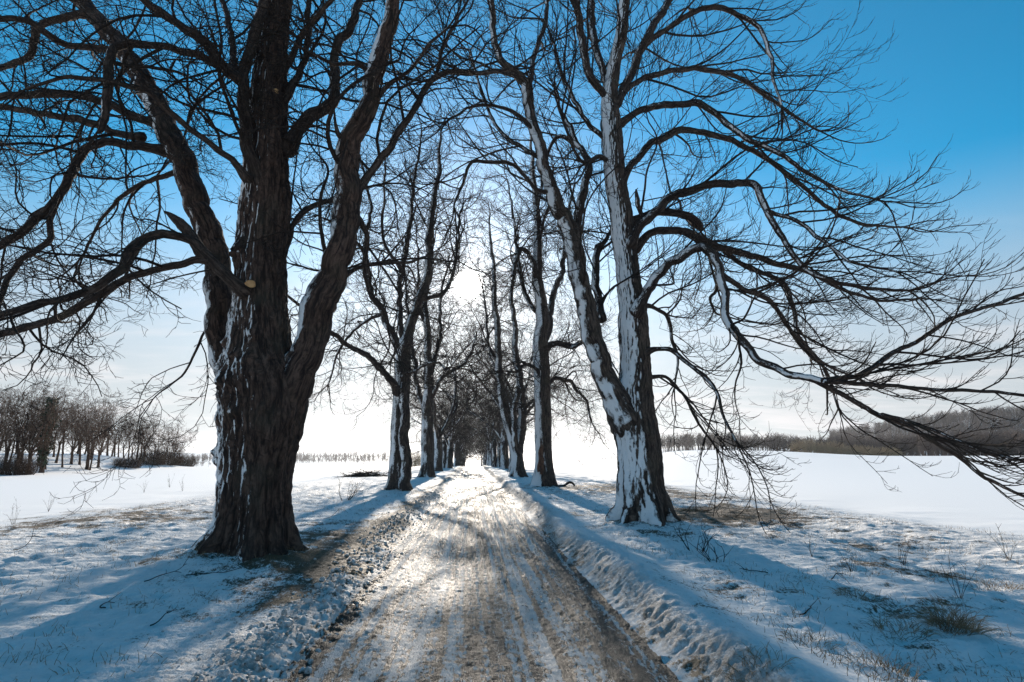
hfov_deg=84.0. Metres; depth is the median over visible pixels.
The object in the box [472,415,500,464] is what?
avenue tree
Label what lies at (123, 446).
copse tree
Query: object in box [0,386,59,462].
copse tree
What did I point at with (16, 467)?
thicket
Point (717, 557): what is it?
sapling
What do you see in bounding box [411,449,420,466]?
willow bush
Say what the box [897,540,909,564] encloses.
weed stalks
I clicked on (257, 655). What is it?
snow clods
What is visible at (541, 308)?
avenue tree
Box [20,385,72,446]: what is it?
copse tree
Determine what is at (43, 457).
ivy clad tree
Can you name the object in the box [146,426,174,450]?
copse tree
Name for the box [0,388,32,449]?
copse tree
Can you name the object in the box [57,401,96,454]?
copse tree
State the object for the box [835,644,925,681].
grass tuft
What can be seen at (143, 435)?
copse tree
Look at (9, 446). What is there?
copse tree
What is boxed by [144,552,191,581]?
fallen stick
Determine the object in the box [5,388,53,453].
copse tree
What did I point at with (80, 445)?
copse tree
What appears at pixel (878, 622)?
grass tuft
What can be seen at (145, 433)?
copse tree
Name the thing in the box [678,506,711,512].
grass tuft
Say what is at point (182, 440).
copse tree
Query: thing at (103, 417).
copse tree
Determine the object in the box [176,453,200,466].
thicket
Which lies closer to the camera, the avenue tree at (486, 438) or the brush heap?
the brush heap
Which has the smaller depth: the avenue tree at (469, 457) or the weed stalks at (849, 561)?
the weed stalks at (849, 561)
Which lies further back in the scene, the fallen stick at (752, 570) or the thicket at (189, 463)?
the thicket at (189, 463)
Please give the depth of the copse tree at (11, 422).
57.01 m
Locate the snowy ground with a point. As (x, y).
(922, 507)
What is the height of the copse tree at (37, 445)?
10.946 m
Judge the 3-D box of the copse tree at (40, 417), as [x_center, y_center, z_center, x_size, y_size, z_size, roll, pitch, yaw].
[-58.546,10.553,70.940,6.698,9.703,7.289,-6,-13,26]
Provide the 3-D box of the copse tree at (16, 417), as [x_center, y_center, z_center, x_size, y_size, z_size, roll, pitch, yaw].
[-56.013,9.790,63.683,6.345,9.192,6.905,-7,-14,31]
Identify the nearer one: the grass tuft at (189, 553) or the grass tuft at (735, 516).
the grass tuft at (189, 553)
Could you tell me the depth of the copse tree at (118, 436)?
98.26 m
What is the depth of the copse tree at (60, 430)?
69.55 m
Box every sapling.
[338,477,364,500]
[668,521,718,552]
[687,538,732,561]
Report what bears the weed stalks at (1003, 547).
on the snowy ground
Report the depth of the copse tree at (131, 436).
106.04 m
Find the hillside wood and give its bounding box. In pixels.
[827,405,1023,455]
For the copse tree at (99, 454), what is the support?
on the snowy ground
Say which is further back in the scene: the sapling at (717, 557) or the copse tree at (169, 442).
the copse tree at (169, 442)
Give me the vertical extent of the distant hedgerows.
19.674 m
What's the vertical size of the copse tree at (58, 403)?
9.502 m
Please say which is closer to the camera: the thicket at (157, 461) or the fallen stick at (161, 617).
the fallen stick at (161, 617)
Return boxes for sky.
[0,0,1023,454]
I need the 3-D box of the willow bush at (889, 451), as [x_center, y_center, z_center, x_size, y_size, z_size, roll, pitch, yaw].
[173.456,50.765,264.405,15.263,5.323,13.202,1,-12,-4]
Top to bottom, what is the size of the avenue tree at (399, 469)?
20.688 m
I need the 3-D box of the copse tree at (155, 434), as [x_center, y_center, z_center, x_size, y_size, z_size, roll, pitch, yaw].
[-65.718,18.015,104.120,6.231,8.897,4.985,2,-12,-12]
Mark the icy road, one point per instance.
(480, 582)
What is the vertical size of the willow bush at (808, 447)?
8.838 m
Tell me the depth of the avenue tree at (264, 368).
10.01 m
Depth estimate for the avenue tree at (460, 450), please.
139.64 m
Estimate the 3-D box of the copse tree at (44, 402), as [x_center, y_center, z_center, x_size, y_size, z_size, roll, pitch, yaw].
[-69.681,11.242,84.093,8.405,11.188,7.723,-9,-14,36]
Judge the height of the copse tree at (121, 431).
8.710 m
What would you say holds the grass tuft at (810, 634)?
on the snowy ground
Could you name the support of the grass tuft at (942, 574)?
on the snowy ground
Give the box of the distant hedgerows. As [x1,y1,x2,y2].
[182,450,615,465]
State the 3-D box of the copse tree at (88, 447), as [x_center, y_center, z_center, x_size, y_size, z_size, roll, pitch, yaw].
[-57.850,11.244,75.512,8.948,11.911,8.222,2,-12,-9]
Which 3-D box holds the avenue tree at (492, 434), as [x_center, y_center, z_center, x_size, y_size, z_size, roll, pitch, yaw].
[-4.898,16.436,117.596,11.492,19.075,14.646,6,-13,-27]
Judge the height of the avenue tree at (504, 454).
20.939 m
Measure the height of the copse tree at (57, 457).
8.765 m
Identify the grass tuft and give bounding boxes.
[104,537,135,544]
[175,547,206,558]
[287,545,324,554]
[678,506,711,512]
[716,641,802,681]
[722,512,752,518]
[778,627,843,651]
[823,580,887,603]
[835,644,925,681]
[860,605,947,642]
[895,586,1018,643]
[915,568,966,579]
[956,572,1023,591]
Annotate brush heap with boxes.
[333,465,387,477]
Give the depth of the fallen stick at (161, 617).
5.61 m
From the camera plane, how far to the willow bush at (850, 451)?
263.79 m
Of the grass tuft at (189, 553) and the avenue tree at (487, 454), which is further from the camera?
the avenue tree at (487, 454)
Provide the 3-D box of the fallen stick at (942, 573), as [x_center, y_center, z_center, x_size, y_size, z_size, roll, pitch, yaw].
[5.744,3.118,7.612,0.648,0.122,0.121,-3,-12,15]
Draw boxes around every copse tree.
[0,376,81,461]
[0,377,93,458]
[0,385,32,409]
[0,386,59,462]
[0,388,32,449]
[0,389,40,445]
[0,390,58,452]
[0,394,32,439]
[0,396,18,452]
[1,384,45,472]
[2,401,36,466]
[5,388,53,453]
[8,376,103,470]
[19,386,87,459]
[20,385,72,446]
[21,384,70,452]
[24,404,80,469]
[33,391,74,427]
[34,399,88,456]
[41,399,102,463]
[46,398,81,462]
[50,382,119,469]
[52,409,90,467]
[56,390,88,453]
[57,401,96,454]
[62,405,112,464]
[65,385,126,459]
[65,405,127,467]
[65,412,117,469]
[69,397,122,454]
[76,397,124,453]
[98,398,133,455]
[98,411,141,455]
[100,410,145,456]
[101,415,136,456]
[111,416,136,455]
[115,414,147,458]
[117,418,152,453]
[119,409,161,459]
[120,406,160,453]
[129,417,161,455]
[132,419,172,452]
[133,424,159,452]
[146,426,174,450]
[156,422,184,454]
[159,412,199,464]
[159,422,188,454]
[166,430,195,451]
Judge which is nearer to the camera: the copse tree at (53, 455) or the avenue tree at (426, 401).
the avenue tree at (426, 401)
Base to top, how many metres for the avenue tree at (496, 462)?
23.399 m
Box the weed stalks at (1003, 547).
[987,523,1015,559]
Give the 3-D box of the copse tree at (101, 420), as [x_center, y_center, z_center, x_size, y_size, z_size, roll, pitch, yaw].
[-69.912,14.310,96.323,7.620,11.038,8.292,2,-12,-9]
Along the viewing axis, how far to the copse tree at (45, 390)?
67.65 m
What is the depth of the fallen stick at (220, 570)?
7.68 m
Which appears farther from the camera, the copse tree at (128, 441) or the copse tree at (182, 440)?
the copse tree at (182, 440)
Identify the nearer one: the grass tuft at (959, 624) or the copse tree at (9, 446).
the grass tuft at (959, 624)
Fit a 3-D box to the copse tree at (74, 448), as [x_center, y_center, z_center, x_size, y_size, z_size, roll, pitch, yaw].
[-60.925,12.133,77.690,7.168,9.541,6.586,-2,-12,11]
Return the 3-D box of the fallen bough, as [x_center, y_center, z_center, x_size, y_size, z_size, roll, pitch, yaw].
[2.932,7.696,30.617,0.967,0.312,0.150,2,-12,-10]
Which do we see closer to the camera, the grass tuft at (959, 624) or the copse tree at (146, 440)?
the grass tuft at (959, 624)
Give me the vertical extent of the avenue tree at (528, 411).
21.793 m
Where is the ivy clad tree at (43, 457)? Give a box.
[12,378,97,472]
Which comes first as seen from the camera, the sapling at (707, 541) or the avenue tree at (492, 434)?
the sapling at (707, 541)
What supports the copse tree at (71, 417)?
on the snowy ground
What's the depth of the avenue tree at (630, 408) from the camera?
14.29 m
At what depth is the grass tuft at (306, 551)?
9.21 m
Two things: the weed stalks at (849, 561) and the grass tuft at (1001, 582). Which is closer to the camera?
the grass tuft at (1001, 582)
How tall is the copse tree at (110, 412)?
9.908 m
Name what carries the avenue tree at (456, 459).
on the snowy ground
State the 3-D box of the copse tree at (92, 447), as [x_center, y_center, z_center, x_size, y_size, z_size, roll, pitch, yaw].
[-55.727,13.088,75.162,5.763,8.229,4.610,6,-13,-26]
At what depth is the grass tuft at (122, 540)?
10.71 m
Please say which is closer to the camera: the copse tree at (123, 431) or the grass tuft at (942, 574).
the grass tuft at (942, 574)
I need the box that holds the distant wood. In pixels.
[661,429,1023,455]
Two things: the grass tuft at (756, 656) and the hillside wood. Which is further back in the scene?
the hillside wood
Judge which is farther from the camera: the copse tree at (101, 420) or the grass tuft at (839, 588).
the copse tree at (101, 420)
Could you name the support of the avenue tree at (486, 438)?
on the snowy ground
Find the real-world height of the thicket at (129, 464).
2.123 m
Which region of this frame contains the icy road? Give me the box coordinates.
[272,466,681,681]
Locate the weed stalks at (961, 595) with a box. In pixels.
[939,556,983,597]
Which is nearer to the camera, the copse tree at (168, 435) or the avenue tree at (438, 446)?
the avenue tree at (438, 446)
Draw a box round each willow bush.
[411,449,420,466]
[787,436,827,452]
[815,441,846,453]
[839,443,879,454]
[870,446,902,455]
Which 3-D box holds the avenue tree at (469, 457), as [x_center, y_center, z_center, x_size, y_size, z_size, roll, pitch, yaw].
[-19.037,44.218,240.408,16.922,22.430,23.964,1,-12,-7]
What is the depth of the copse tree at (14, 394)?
72.51 m
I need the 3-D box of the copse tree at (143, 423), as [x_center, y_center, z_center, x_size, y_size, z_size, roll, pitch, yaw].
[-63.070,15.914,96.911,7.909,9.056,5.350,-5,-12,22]
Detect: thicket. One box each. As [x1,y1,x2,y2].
[0,451,43,474]
[110,454,144,467]
[124,446,172,464]
[153,444,187,465]
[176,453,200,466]
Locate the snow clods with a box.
[177,489,769,681]
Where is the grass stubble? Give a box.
[0,483,1023,681]
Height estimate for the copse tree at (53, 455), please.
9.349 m
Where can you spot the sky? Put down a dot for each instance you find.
(961, 62)
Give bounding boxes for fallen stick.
[14,521,40,549]
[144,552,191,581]
[150,610,174,625]
[186,552,254,575]
[736,563,767,572]
[913,570,969,579]
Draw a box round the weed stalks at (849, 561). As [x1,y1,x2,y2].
[837,549,855,571]
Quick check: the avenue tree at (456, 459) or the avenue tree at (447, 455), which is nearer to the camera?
the avenue tree at (447, 455)
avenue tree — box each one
[0,0,604,561]
[288,90,520,490]
[318,0,1023,533]
[340,181,524,477]
[354,357,500,467]
[387,316,495,470]
[410,352,527,467]
[415,372,485,465]
[421,97,619,486]
[421,325,561,468]
[430,193,610,476]
[433,388,484,465]
[439,407,486,465]
[441,284,574,471]
[441,392,483,465]
[453,435,476,466]
[462,398,527,465]
[466,381,500,465]
[468,390,497,465]
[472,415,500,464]
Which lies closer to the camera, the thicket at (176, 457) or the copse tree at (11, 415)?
the copse tree at (11, 415)
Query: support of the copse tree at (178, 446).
on the snowy ground
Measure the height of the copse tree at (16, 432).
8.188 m
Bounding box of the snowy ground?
[0,417,1023,681]
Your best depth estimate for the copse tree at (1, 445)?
57.54 m
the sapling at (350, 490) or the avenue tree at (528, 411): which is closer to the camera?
the sapling at (350, 490)
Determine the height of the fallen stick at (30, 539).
0.454 m
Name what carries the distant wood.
on the snowy ground
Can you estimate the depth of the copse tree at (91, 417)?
92.82 m
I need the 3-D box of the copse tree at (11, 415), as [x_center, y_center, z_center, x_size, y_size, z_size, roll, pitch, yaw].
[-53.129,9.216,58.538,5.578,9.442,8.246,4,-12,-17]
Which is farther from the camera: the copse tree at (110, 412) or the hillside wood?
the hillside wood
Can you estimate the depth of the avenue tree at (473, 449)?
156.41 m
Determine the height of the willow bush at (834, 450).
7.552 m
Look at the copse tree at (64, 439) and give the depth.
73.04 m
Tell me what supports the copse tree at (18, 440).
on the snowy ground
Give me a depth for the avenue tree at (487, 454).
152.97 m
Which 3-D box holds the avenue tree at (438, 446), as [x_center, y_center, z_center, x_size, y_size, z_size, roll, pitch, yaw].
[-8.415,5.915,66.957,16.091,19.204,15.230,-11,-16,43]
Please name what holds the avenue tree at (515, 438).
on the snowy ground
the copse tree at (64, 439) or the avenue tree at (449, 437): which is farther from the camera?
the avenue tree at (449, 437)
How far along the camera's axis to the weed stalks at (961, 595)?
6.41 m
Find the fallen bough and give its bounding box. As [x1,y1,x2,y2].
[558,481,574,486]

